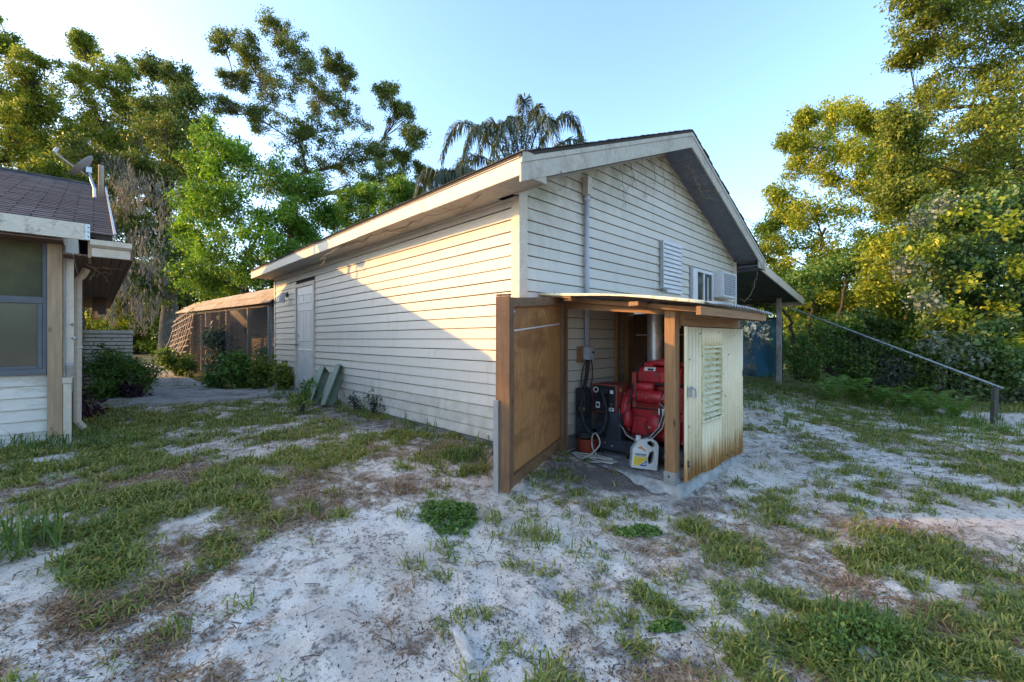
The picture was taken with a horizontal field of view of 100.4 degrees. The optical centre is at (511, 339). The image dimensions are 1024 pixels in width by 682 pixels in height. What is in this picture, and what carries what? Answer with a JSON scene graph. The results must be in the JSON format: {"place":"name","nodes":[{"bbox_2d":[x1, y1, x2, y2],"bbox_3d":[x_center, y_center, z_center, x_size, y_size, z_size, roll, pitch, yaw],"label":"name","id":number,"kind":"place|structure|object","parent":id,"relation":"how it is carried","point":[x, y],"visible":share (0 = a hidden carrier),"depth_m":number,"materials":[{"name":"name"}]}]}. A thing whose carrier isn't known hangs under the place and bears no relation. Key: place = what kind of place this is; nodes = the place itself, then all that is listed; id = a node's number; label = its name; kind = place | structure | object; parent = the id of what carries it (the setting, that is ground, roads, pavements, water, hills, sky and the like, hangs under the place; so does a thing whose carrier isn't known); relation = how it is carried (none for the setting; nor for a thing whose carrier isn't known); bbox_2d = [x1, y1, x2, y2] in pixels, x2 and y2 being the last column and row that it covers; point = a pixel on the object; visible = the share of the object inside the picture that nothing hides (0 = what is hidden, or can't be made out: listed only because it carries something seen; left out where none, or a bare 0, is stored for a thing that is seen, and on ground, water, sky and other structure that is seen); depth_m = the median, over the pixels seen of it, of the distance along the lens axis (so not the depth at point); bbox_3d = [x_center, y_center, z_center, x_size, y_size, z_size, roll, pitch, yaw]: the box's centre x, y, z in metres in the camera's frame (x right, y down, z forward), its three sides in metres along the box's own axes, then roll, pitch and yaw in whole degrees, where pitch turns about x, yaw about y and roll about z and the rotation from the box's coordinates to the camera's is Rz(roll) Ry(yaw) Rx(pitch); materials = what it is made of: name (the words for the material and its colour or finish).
{"place":"outdoors","nodes":[
{"label":"outdoors","id":0,"kind":"place"},
{"bbox_2d":[92,364,300,408],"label":"path","id":1,"kind":"structure","parent":0,"point":[177,394],"depth_m":7.75,"materials":[{"name":"concrete"}]},
{"bbox_2d":[156,308,193,370],"bbox_3d":[-10.157,0.035,12.902,2.228,1.905,0.390,0,0,30],"label":"trellis","id":2,"kind":"object","parent":1,"relation":"on","point":[182,331],"visible":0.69,"depth_m":12.80,"materials":[{"name":"wood"}]},
{"bbox_2d":[194,363,229,388],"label":"shrub","id":3,"kind":"object","parent":1,"relation":"on","point":[211,380],"visible":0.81,"depth_m":8.96,"materials":[{"name":"green plant"}]},
{"bbox_2d":[266,360,295,390],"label":"shrub","id":4,"kind":"object","parent":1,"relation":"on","point":[284,379],"visible":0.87,"depth_m":8.45,"materials":[{"name":"green plant"}]},
{"bbox_2d":[0,346,1023,681],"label":"ground","id":5,"kind":"structure","parent":0,"point":[322,562],"depth_m":2.38,"materials":[{"name":"sand"}]},
{"bbox_2d":[0,15,70,177],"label":"oak tree","id":6,"kind":"object","parent":5,"relation":"on","point":[23,110],"visible":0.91,"depth_m":21.74,"materials":[{"name":"green plant"}]},
{"bbox_2d":[0,497,113,562],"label":"grass tuft","id":7,"kind":"object","parent":5,"relation":"on","point":[7,531],"visible":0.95,"depth_m":2.19,"materials":[{"name":"plant"}]},
{"bbox_2d":[0,167,132,448],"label":"house","id":8,"kind":"structure","parent":5,"relation":"on","point":[56,233],"depth_m":4.26,"materials":[{"name":"white"}]},
{"bbox_2d":[0,239,46,369],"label":"window","id":9,"kind":"structure","parent":8,"relation":"in","point":[23,265],"depth_m":4.15,"materials":[{"name":"glass"}]},
{"bbox_2d":[52,147,95,197],"bbox_3d":[-6.577,-2.495,6.475,0.364,0.706,0.426,0,0,7],"label":"satellite dish","id":10,"kind":"object","parent":8,"relation":"attached to","point":[83,164],"visible":1,"depth_m":6.48,"materials":[{"name":"metal"}]},
{"bbox_2d":[98,164,103,196],"bbox_3d":[-6.497,-2.471,6.750,0.068,0.553,0.068,0,0,-44],"label":"vent pipe","id":11,"kind":"object","parent":8,"relation":"on","point":[100,180],"visible":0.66,"depth_m":6.72,"materials":[{"name":"metal"}]},
{"bbox_2d":[84,263,121,279],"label":"dry vine","id":12,"kind":"object","parent":8,"relation":"attached to","point":[103,268],"visible":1,"depth_m":4.69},
{"bbox_2d":[72,387,109,420],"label":"purple plant","id":13,"kind":"object","parent":5,"relation":"on","point":[91,411],"visible":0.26,"depth_m":5.55,"materials":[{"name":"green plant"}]},
{"bbox_2d":[35,26,150,345],"bbox_3d":[-22.811,-8.201,23.314,5.345,18.742,6.205,0,0,-44],"label":"oak tree","id":14,"kind":"object","parent":5,"relation":"on","point":[84,46],"visible":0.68,"depth_m":23.30,"materials":[{"name":"green plant"}]},
{"bbox_2d":[82,330,133,393],"bbox_3d":[-8.149,0.477,8.600,0.780,1.305,0.780,0,0,-44],"label":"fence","id":15,"kind":"object","parent":5,"relation":"on","point":[122,338],"visible":0.49,"depth_m":8.30,"materials":[{"name":"grey metal"}]},
{"bbox_2d":[0,77,238,353],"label":"broad oak tree","id":16,"kind":"object","parent":5,"relation":"on","point":[59,94],"visible":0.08,"depth_m":28.80,"materials":[{"name":"green plant"}]},
{"bbox_2d":[82,337,168,399],"bbox_3d":[-7.009,0.609,7.671,1.250,1.310,1.370,0,0,-44],"label":"feathery shrub","id":17,"kind":"object","parent":5,"relation":"on","point":[109,371],"visible":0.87,"depth_m":7.52,"materials":[{"name":"green plant"}]},
{"bbox_2d":[33,47,220,359],"bbox_3d":[-18.224,-6.768,20.487,9.924,15.849,6.431,0,0,1],"label":"moss oak tree","id":18,"kind":"object","parent":5,"relation":"on","point":[183,90],"visible":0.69,"depth_m":19.63,"materials":[{"name":"green plant"}]},
{"bbox_2d":[113,373,153,397],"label":"shrub","id":19,"kind":"object","parent":5,"relation":"on","point":[132,391],"visible":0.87,"depth_m":7.33,"materials":[{"name":"green plant"}]},
{"bbox_2d":[84,295,185,354],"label":"background tree","id":20,"kind":"object","parent":5,"relation":"on","point":[149,343],"visible":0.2,"depth_m":28.49,"materials":[{"name":"green plant"}]},
{"bbox_2d":[148,344,199,377],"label":"shrub","id":21,"kind":"object","parent":5,"relation":"on","point":[170,361],"visible":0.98,"depth_m":11.50,"materials":[{"name":"green plant"}]},
{"bbox_2d":[135,603,214,655],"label":"grass tuft","id":22,"kind":"object","parent":5,"relation":"on","point":[178,625],"visible":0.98,"depth_m":1.74,"materials":[{"name":"plant"}]},
{"bbox_2d":[126,264,256,353],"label":"background tree","id":23,"kind":"object","parent":5,"relation":"on","point":[186,303],"visible":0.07,"depth_m":29.83,"materials":[{"name":"plant"}]},
{"bbox_2d":[195,315,240,371],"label":"shrub","id":24,"kind":"object","parent":5,"relation":"on","point":[214,338],"visible":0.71,"depth_m":11.08,"materials":[{"name":"green plant"}]},
{"bbox_2d":[176,288,273,384],"bbox_3d":[-7.515,0.010,12.100,6.714,2.480,1.600,0,0,38],"label":"animal pen","id":25,"kind":"object","parent":5,"relation":"on","point":[256,308],"visible":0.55,"depth_m":11.75,"materials":[{"name":"brown wood"}]},
{"bbox_2d":[215,347,270,388],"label":"shrub","id":26,"kind":"object","parent":5,"relation":"on","point":[237,365],"visible":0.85,"depth_m":8.97,"materials":[{"name":"green plant"}]},
{"bbox_2d":[156,109,349,352],"bbox_3d":[-8.444,-2.951,13.544,5.987,8.232,3.871,0,0,14],"label":"camphor tree","id":27,"kind":"object","parent":5,"relation":"on","point":[211,140],"visible":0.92,"depth_m":12.96,"materials":[{"name":"green plant"}]},
{"bbox_2d":[245,353,277,388],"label":"shrub","id":28,"kind":"object","parent":5,"relation":"on","point":[258,379],"visible":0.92,"depth_m":8.96,"materials":[{"name":"green plant"}]},
{"bbox_2d":[250,346,273,379],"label":"shrub","id":29,"kind":"object","parent":5,"relation":"on","point":[260,351],"visible":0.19,"depth_m":9.87,"materials":[{"name":"green plant"}]},
{"bbox_2d":[283,388,318,414],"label":"weed plant","id":30,"kind":"object","parent":5,"relation":"on","point":[302,402],"visible":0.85,"depth_m":5.92,"materials":[{"name":"green plant"}]},
{"bbox_2d":[291,377,320,404],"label":"weed plant","id":31,"kind":"object","parent":5,"relation":"on","point":[306,387],"visible":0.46,"depth_m":6.70,"materials":[{"name":"green plant"}]},
{"bbox_2d":[305,365,329,405],"bbox_3d":[-3.109,0.775,6.829,0.091,0.700,0.226,2,-36,4],"label":"trough","id":32,"kind":"object","parent":5,"relation":"on","point":[322,375],"visible":0.76,"depth_m":6.88,"materials":[{"name":"green plastic"}]},
{"bbox_2d":[201,4,435,246],"bbox_3d":[-11.283,-9.084,25.276,14.390,20.596,6.218,0,0,6],"label":"live oak tree","id":33,"kind":"object","parent":5,"relation":"on","point":[375,152],"visible":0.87,"depth_m":24.82,"materials":[{"name":"green plant"}]},
{"bbox_2d":[320,364,343,406],"bbox_3d":[-2.801,0.744,6.706,0.091,0.700,0.226,3,-31,11],"label":"trough","id":34,"kind":"object","parent":5,"relation":"on","point":[333,389],"visible":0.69,"depth_m":6.71,"materials":[{"name":"green plastic"}]},
{"bbox_2d":[344,391,363,410],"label":"weed plant","id":35,"kind":"object","parent":5,"relation":"on","point":[354,403],"visible":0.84,"depth_m":6.11,"materials":[{"name":"green plant"}]},
{"bbox_2d":[319,169,426,236],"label":"laurel tree","id":36,"kind":"object","parent":5,"relation":"on","point":[369,192],"visible":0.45,"depth_m":16.85,"materials":[{"name":"green plant"}]},
{"bbox_2d":[363,388,385,414],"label":"weed plant","id":37,"kind":"object","parent":5,"relation":"on","point":[373,404],"visible":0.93,"depth_m":5.83,"materials":[{"name":"green plant"}]},
{"bbox_2d":[381,476,414,495],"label":"grass tuft","id":38,"kind":"object","parent":5,"relation":"on","point":[399,487],"visible":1,"depth_m":3.12,"materials":[{"name":"plant"}]},
{"bbox_2d":[427,477,449,490],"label":"grass tuft","id":39,"kind":"object","parent":5,"relation":"on","point":[443,484],"visible":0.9,"depth_m":3.27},
{"bbox_2d":[413,164,475,197],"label":"queen palm","id":40,"kind":"object","parent":5,"relation":"on","point":[432,179],"visible":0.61,"depth_m":14.52,"materials":[{"name":"green plant"}]},
{"bbox_2d":[416,498,479,538],"bbox_3d":[-0.422,1.161,2.843,0.430,0.139,0.502,0,0,-10],"label":"clover patch","id":41,"kind":"object","parent":5,"relation":"on","point":[441,508],"visible":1,"depth_m":2.80,"materials":[{"name":"green plant"}]},
{"bbox_2d":[437,438,492,466],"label":"grass tuft","id":42,"kind":"object","parent":5,"relation":"on","point":[460,452],"visible":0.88,"depth_m":3.89,"materials":[{"name":"plant"}]},
{"bbox_2d":[453,624,477,668],"bbox_3d":[-0.200,1.283,1.787,0.052,0.054,0.216,0,0,-25],"label":"driftwood chunk","id":43,"kind":"object","parent":5,"relation":"on","point":[462,644],"visible":0.94,"depth_m":1.76,"materials":[{"name":"white wood"}]},
{"bbox_2d":[478,503,513,525],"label":"grass tuft","id":44,"kind":"object","parent":5,"relation":"on","point":[495,515],"visible":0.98,"depth_m":2.87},
{"bbox_2d":[1,413,1010,681],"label":"twig litter","id":45,"kind":"object","parent":5,"relation":"on","point":[437,605],"visible":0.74,"depth_m":2.01,"materials":[{"name":"wood"}]},
{"bbox_2d":[251,129,765,452],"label":"outbuilding","id":46,"kind":"structure","parent":5,"relation":"on","point":[403,324],"depth_m":5.18,"materials":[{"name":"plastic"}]},
{"bbox_2d":[294,280,315,390],"bbox_3d":[-3.950,-0.002,8.093,0.100,2.135,1.030,0,0,-44],"label":"door","id":47,"kind":"structure","parent":46,"relation":"in","point":[305,307],"depth_m":8.12,"materials":[{"name":"paint"}]},
{"bbox_2d":[320,245,344,265],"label":"dry vine","id":48,"kind":"object","parent":46,"relation":"attached to","point":[329,253],"visible":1,"depth_m":6.26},
{"bbox_2d":[339,194,481,245],"bbox_3d":[-1.315,-1.293,5.060,0.179,0.174,3.110,0,0,-45],"label":"dry vine","id":49,"kind":"object","parent":46,"relation":"attached to","point":[414,221],"visible":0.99,"depth_m":4.92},
{"bbox_2d":[576,387,591,434],"bbox_3d":[0.767,0.768,4.558,0.145,0.514,0.120,0,0,-44],"label":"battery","id":50,"kind":"object","parent":46,"relation":"attached to","point":[587,401],"visible":0.67,"depth_m":4.52,"materials":[{"name":"black plastic"}]},
{"bbox_2d":[579,360,607,435],"bbox_3d":[0.810,0.605,4.484,0.244,0.781,0.370,0,0,-24],"label":"power cable","id":51,"kind":"object","parent":46,"relation":"attached to","point":[603,428],"visible":0.93,"depth_m":4.39,"materials":[{"name":"black rubber"}]},
{"bbox_2d":[690,266,713,301],"bbox_3d":[3.086,-0.815,6.927,0.875,0.650,0.036,0,0,-44],"label":"window","id":52,"kind":"structure","parent":46,"relation":"in","point":[701,281],"depth_m":6.92,"materials":[{"name":"white paint"}]},
{"bbox_2d":[713,271,736,299],"bbox_3d":[3.713,-0.930,7.441,0.660,0.440,0.175,0,0,-44],"label":"air conditioner","id":53,"kind":"object","parent":46,"relation":"attached to","point":[725,285],"visible":0.99,"depth_m":7.26,"materials":[{"name":"white paint"}]},
{"bbox_2d":[0,400,1022,681],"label":"leaf litter","id":54,"kind":"object","parent":5,"relation":"on","point":[472,604],"visible":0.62,"depth_m":1.91,"materials":[{"name":"plant"}]},
{"bbox_2d":[0,368,1023,681],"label":"grass","id":55,"kind":"structure","parent":5,"relation":"on","point":[944,562],"depth_m":2.65,"materials":[{"name":"plant"}]},
{"bbox_2d":[0,382,1023,681],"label":"dry grass","id":56,"kind":"structure","parent":5,"relation":"on","point":[56,626],"depth_m":2.13,"materials":[{"name":"plant"}]},
{"bbox_2d":[0,373,1023,651],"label":"tall grass","id":57,"kind":"structure","parent":5,"relation":"on","point":[898,411],"depth_m":4.32,"materials":[{"name":"plant"}]},
{"bbox_2d":[438,93,587,173],"bbox_3d":[0.298,-3.872,16.230,6.414,10.651,3.339,0,0,4],"label":"queen palm","id":58,"kind":"object","parent":5,"relation":"on","point":[490,131],"visible":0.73,"depth_m":15.86,"materials":[{"name":"green plant"}]},
{"bbox_2d":[496,514,558,555],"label":"grass tuft","id":59,"kind":"object","parent":5,"relation":"on","point":[531,532],"visible":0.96,"depth_m":2.71,"materials":[{"name":"plant"}]},
{"bbox_2d":[85,266,1017,354],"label":"woods","id":60,"kind":"object","parent":5,"relation":"on","point":[191,301],"visible":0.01,"depth_m":28.41,"materials":[{"name":"plant"}]},
{"bbox_2d":[536,488,577,500],"bbox_3d":[0.370,1.211,3.357,0.454,0.021,0.018,0,0,-36],"label":"stick","id":61,"kind":"object","parent":5,"relation":"on","point":[553,494],"visible":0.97,"depth_m":3.32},
{"bbox_2d":[555,466,570,472],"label":"grass tuft","id":62,"kind":"object","parent":5,"relation":"on","point":[563,468],"visible":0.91,"depth_m":3.79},
{"bbox_2d":[594,559,609,575],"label":"grass tuft","id":63,"kind":"object","parent":5,"relation":"on","point":[602,568],"visible":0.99,"depth_m":2.46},
{"bbox_2d":[493,293,772,499],"bbox_3d":[1.121,0.497,3.959,2.719,1.946,1.649,0,0,-44],"label":"generator enclosure","id":64,"kind":"object","parent":5,"relation":"on","point":[703,341],"visible":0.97,"depth_m":3.77,"materials":[{"name":"wood"}]},
{"bbox_2d":[493,294,565,492],"bbox_3d":[0.210,0.383,3.814,0.136,1.616,1.228,0,0,29],"label":"door","id":65,"kind":"structure","parent":64,"relation":"in","point":[529,406],"depth_m":3.64,"materials":[{"name":"brown wood"}]},
{"bbox_2d":[576,436,597,454],"bbox_3d":[0.781,1.110,4.446,0.223,0.166,0.223,0,0,-44],"label":"bucket","id":66,"kind":"object","parent":64,"relation":"on","point":[584,445],"visible":0.8,"depth_m":4.37,"materials":[{"name":"red plastic"}]},
{"bbox_2d":[576,431,591,438],"bbox_3d":[0.753,0.992,4.418,0.173,0.078,0.170,0,0,-44],"label":"hose","id":67,"kind":"object","parent":66,"relation":"on","point":[582,435],"visible":0.95,"depth_m":4.35,"materials":[{"name":"black rubber"}]},
{"bbox_2d":[572,432,617,463],"bbox_3d":[0.803,1.065,4.183,0.253,0.248,0.481,0,0,-44],"label":"cord","id":68,"kind":"object","parent":64,"relation":"on","point":[596,457],"visible":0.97,"depth_m":4.17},
{"bbox_2d":[592,302,683,464],"bbox_3d":[1.361,0.405,4.383,0.596,1.579,1.020,0,0,-44],"label":"generator","id":69,"kind":"object","parent":64,"relation":"on","point":[636,406],"visible":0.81,"depth_m":4.29,"materials":[{"name":"paint"}]},
{"bbox_2d":[629,435,658,470],"bbox_3d":[1.221,1.044,3.941,0.236,0.294,0.114,6,-8,6],"label":"jug","id":70,"kind":"object","parent":64,"relation":"on","point":[641,449],"visible":1,"depth_m":3.89,"materials":[{"name":"plastic"}]},
{"bbox_2d":[612,523,662,538],"bbox_3d":[0.851,1.293,2.879,0.367,0.066,0.168,0,0,-25],"label":"clover patch","id":71,"kind":"object","parent":5,"relation":"on","point":[635,530],"visible":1,"depth_m":2.87,"materials":[{"name":"green plant"}]},
{"bbox_2d":[647,617,685,632],"bbox_3d":[0.723,1.347,2.015,0.194,0.058,0.087,0,0,-2],"label":"clover patch","id":72,"kind":"object","parent":5,"relation":"on","point":[669,624],"visible":1,"depth_m":2.00,"materials":[{"name":"green plant"}]},
{"bbox_2d":[740,317,782,379],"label":"gate","id":73,"kind":"structure","parent":5,"relation":"on","point":[759,347],"depth_m":11.72,"materials":[{"name":"blue metal"}]},
{"bbox_2d":[737,266,803,384],"bbox_3d":[3.253,-0.158,12.182,3.610,2.715,7.833,0,0,-44],"label":"carport","id":74,"kind":"object","parent":5,"relation":"on","point":[771,286],"visible":0.18,"depth_m":10.32,"materials":[{"name":"wood"}]},
{"bbox_2d":[783,334,789,370],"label":"undergrowth bush","id":75,"kind":"object","parent":5,"relation":"on","point":[784,339],"visible":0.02,"depth_m":13.30,"materials":[{"name":"green plant"}]},
{"bbox_2d":[745,267,830,381],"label":"sapling","id":76,"kind":"object","parent":5,"relation":"on","point":[802,290],"visible":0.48,"depth_m":11.37,"materials":[{"name":"green plant"}]},
{"bbox_2d":[783,331,825,381],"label":"undergrowth bush","id":77,"kind":"object","parent":5,"relation":"on","point":[804,362],"visible":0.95,"depth_m":11.33,"materials":[{"name":"green plant"}]},
{"bbox_2d":[803,351,828,381],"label":"undergrowth bush","id":78,"kind":"object","parent":5,"relation":"on","point":[812,379],"visible":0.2,"depth_m":11.32,"materials":[{"name":"green plant"}]},
{"bbox_2d":[782,250,859,351],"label":"sapling","id":79,"kind":"object","parent":5,"relation":"on","point":[819,270],"visible":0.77,"depth_m":11.59,"materials":[{"name":"green plant"}]},
{"bbox_2d":[748,90,906,351],"bbox_3d":[11.380,-3.708,14.584,6.921,9.786,4.077,0,0,-9],"label":"golden tree","id":80,"kind":"object","parent":5,"relation":"on","point":[784,213],"visible":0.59,"depth_m":14.18,"materials":[{"name":"green plant"}]},
{"bbox_2d":[792,311,874,385],"bbox_3d":[8.674,0.313,11.569,1.573,2.087,1.827,0,0,-44],"label":"undergrowth bush","id":81,"kind":"object","parent":5,"relation":"on","point":[840,332],"visible":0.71,"depth_m":11.29,"materials":[{"name":"green plant"}]},
{"bbox_2d":[798,375,872,401],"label":"fern","id":82,"kind":"object","parent":5,"relation":"on","point":[830,390],"visible":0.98,"depth_m":8.55,"materials":[{"name":"green plant"}]},
{"bbox_2d":[810,234,878,377],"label":"sapling","id":83,"kind":"object","parent":5,"relation":"on","point":[855,246],"visible":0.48,"depth_m":12.56,"materials":[{"name":"green plant"}]},
{"bbox_2d":[772,609,930,671],"bbox_3d":[1.515,1.294,1.863,0.798,0.153,0.303,0,0,-9],"label":"clover patch","id":84,"kind":"object","parent":5,"relation":"on","point":[843,629],"visible":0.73,"depth_m":1.85,"materials":[{"name":"green plant"}]},
{"bbox_2d":[828,343,878,384],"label":"undergrowth bush","id":85,"kind":"object","parent":5,"relation":"on","point":[848,366],"visible":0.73,"depth_m":11.17,"materials":[{"name":"green plant"}]},
{"bbox_2d":[822,374,893,398],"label":"fern","id":86,"kind":"object","parent":5,"relation":"on","point":[853,392],"visible":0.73,"depth_m":8.86,"materials":[{"name":"green plant"}]},
{"bbox_2d":[841,368,889,384],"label":"fern","id":87,"kind":"object","parent":5,"relation":"on","point":[867,376],"visible":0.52,"depth_m":11.01,"materials":[{"name":"green plant"}]},
{"bbox_2d":[834,303,904,386],"bbox_3d":[9.590,0.184,11.607,1.667,2.287,1.396,0,0,32],"label":"undergrowth bush","id":88,"kind":"object","parent":5,"relation":"on","point":[871,321],"visible":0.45,"depth_m":11.35,"materials":[{"name":"green plant"}]},
{"bbox_2d":[846,381,915,405],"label":"fern","id":89,"kind":"object","parent":5,"relation":"on","point":[879,397],"visible":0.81,"depth_m":8.38,"materials":[{"name":"green plant"}]},
{"bbox_2d":[864,333,915,387],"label":"undergrowth bush","id":90,"kind":"object","parent":5,"relation":"on","point":[883,381],"visible":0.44,"depth_m":11.13,"materials":[{"name":"green plant"}]},
{"bbox_2d":[767,151,1015,374],"bbox_3d":[14.731,-2.994,15.903,12.089,8.912,3.782,0,0,-4],"label":"laurel oak tree","id":91,"kind":"object","parent":5,"relation":"on","point":[835,287],"visible":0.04,"depth_m":15.34,"materials":[{"name":"green plant"}]},
{"bbox_2d":[788,306,1003,424],"bbox_3d":[7.518,0.291,9.147,0.144,2.421,4.917,0,0,-3],"label":"rail fence","id":92,"kind":"object","parent":5,"relation":"on","point":[995,404],"visible":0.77,"depth_m":7.89,"materials":[{"name":"metal"}]},
{"bbox_2d":[861,385,937,408],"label":"fern","id":93,"kind":"object","parent":5,"relation":"on","point":[901,403],"visible":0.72,"depth_m":8.01,"materials":[{"name":"green plant"}]},
{"bbox_2d":[850,286,953,389],"bbox_3d":[10.433,-0.090,11.614,1.873,2.943,2.018,0,0,4],"label":"undergrowth bush","id":94,"kind":"object","parent":5,"relation":"on","point":[898,329],"visible":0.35,"depth_m":11.35,"materials":[{"name":"green plant"}]},
{"bbox_2d":[836,221,971,325],"bbox_3d":[10.717,-0.927,11.290,4.375,4.770,2.181,0,0,-13],"label":"golden tree","id":95,"kind":"object","parent":5,"relation":"on","point":[884,293],"visible":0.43,"depth_m":10.96,"materials":[{"name":"green plant"}]},
{"bbox_2d":[894,317,962,390],"bbox_3d":[10.763,0.460,11.116,1.636,2.053,1.397,0,0,-44],"label":"undergrowth bush","id":96,"kind":"object","parent":5,"relation":"on","point":[932,370],"visible":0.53,"depth_m":10.93,"materials":[{"name":"green plant"}]},
{"bbox_2d":[887,390,972,415],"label":"fern","id":97,"kind":"object","parent":5,"relation":"on","point":[933,405],"visible":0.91,"depth_m":7.46,"materials":[{"name":"green plant"}]},
{"bbox_2d":[857,0,1023,286],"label":"hackberry tree","id":98,"kind":"object","parent":5,"relation":"on","point":[997,144],"visible":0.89,"depth_m":10.38,"materials":[{"name":"green plant"}]},
{"bbox_2d":[874,180,1023,402],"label":"vine covered tree","id":99,"kind":"object","parent":5,"relation":"on","point":[945,215],"visible":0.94,"depth_m":8.63,"materials":[{"name":"green plant"}]},
{"bbox_2d":[921,292,978,390],"bbox_3d":[11.582,-0.019,11.085,1.550,2.802,1.858,0,0,-19],"label":"undergrowth bush","id":100,"kind":"object","parent":5,"relation":"on","point":[949,373],"visible":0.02,"depth_m":11.14,"materials":[{"name":"green plant"}]},
{"bbox_2d":[916,391,994,417],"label":"fern","id":101,"kind":"object","parent":5,"relation":"on","point":[956,409],"visible":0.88,"depth_m":7.18,"materials":[{"name":"green plant"}]},
{"bbox_2d":[931,332,1021,400],"bbox_3d":[10.205,0.657,9.325,1.552,1.641,1.529,0,0,-44],"label":"undergrowth bush","id":102,"kind":"object","parent":5,"relation":"on","point":[964,377],"visible":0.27,"depth_m":9.40,"materials":[{"name":"green plant"}]},
{"bbox_2d":[999,315,1023,400],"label":"undergrowth bush","id":103,"kind":"object","parent":5,"relation":"on","point":[1019,394],"visible":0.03,"depth_m":9.37,"materials":[{"name":"green plant"}]},
{"bbox_2d":[0,0,1023,339],"label":"sky","id":104,"kind":"structure","parent":0,"point":[729,72],"materials":[{"name":"blue"}]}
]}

